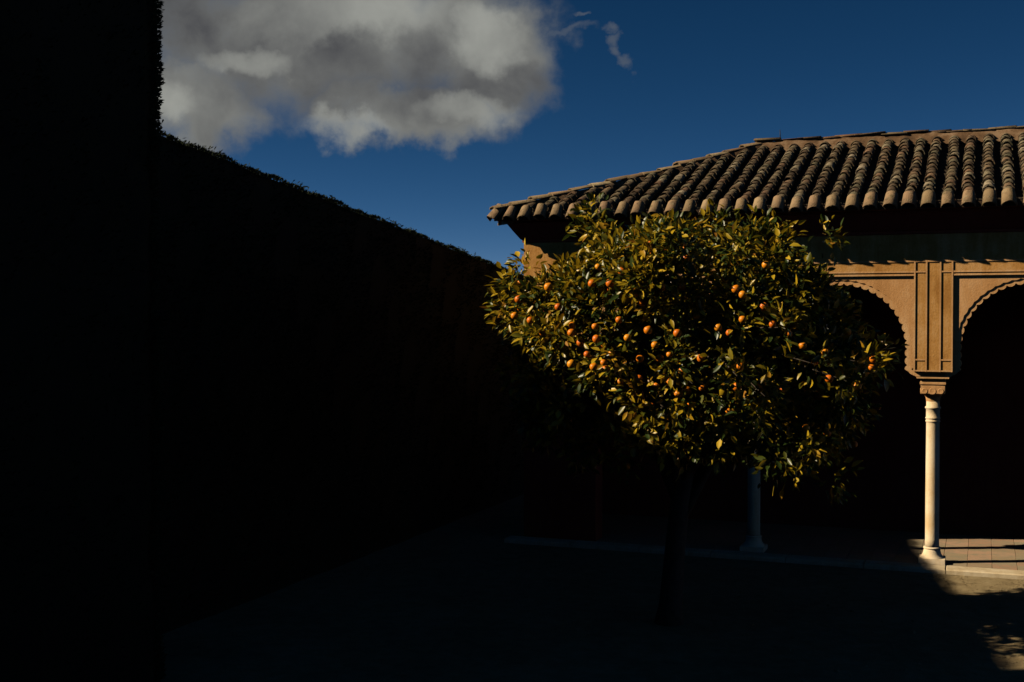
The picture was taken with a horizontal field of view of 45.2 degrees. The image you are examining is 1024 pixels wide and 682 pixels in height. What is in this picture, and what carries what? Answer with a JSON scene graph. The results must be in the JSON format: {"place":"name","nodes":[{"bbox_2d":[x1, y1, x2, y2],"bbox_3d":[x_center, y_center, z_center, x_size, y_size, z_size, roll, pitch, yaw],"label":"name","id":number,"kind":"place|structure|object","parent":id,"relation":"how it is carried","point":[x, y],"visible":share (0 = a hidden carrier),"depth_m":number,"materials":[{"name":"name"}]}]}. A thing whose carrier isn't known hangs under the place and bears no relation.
{"place":"outdoors","nodes":[
{"label":"outdoors","id":0,"kind":"place"},
{"bbox_2d":[156,0,1023,274],"label":"sky","id":1,"kind":"structure","parent":0,"point":[426,116],"materials":[{"name":"blue"}]},
{"bbox_2d":[161,494,1023,681],"bbox_3d":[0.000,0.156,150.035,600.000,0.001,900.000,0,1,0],"label":"ground","id":2,"kind":"structure","parent":0,"point":[474,597],"depth_m":12.98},
{"bbox_2d":[0,0,170,681],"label":"tall clipped cypress","id":3,"kind":"object","parent":2,"relation":"on","point":[82,425],"visible":1,"depth_m":9.84,"materials":[{"name":"green plant"}]},
{"bbox_2d":[155,130,523,633],"bbox_3d":[-2.123,0.119,18.093,1.611,5.556,19.737,0,1,21],"label":"clipped hedge","id":4,"kind":"object","parent":2,"relation":"on","point":[335,397],"visible":0.55,"depth_m":15.10,"materials":[{"name":"green plant"}]},
{"bbox_2d":[480,192,909,625],"bbox_3d":[1.790,0.752,12.698,4.267,4.600,3.689,0,1,0],"label":"orange tree","id":5,"kind":"object","parent":2,"relation":"on","point":[754,308],"visible":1,"depth_m":12.06,"materials":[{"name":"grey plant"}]},
{"bbox_2d":[487,125,1023,564],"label":"arcade building","id":6,"kind":"structure","parent":2,"relation":"on","point":[929,265],"depth_m":17.60,"materials":[{"name":"paint"}]},
{"bbox_2d":[504,513,1023,579],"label":"portico floor","id":7,"kind":"structure","parent":2,"relation":"on","point":[986,556],"depth_m":17.12,"materials":[{"name":"stone"}]},
{"bbox_2d":[704,561,1023,681],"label":"gravel","id":8,"kind":"structure","parent":0,"point":[872,631],"depth_m":13.14,"materials":[{"name":"beige gravel"}]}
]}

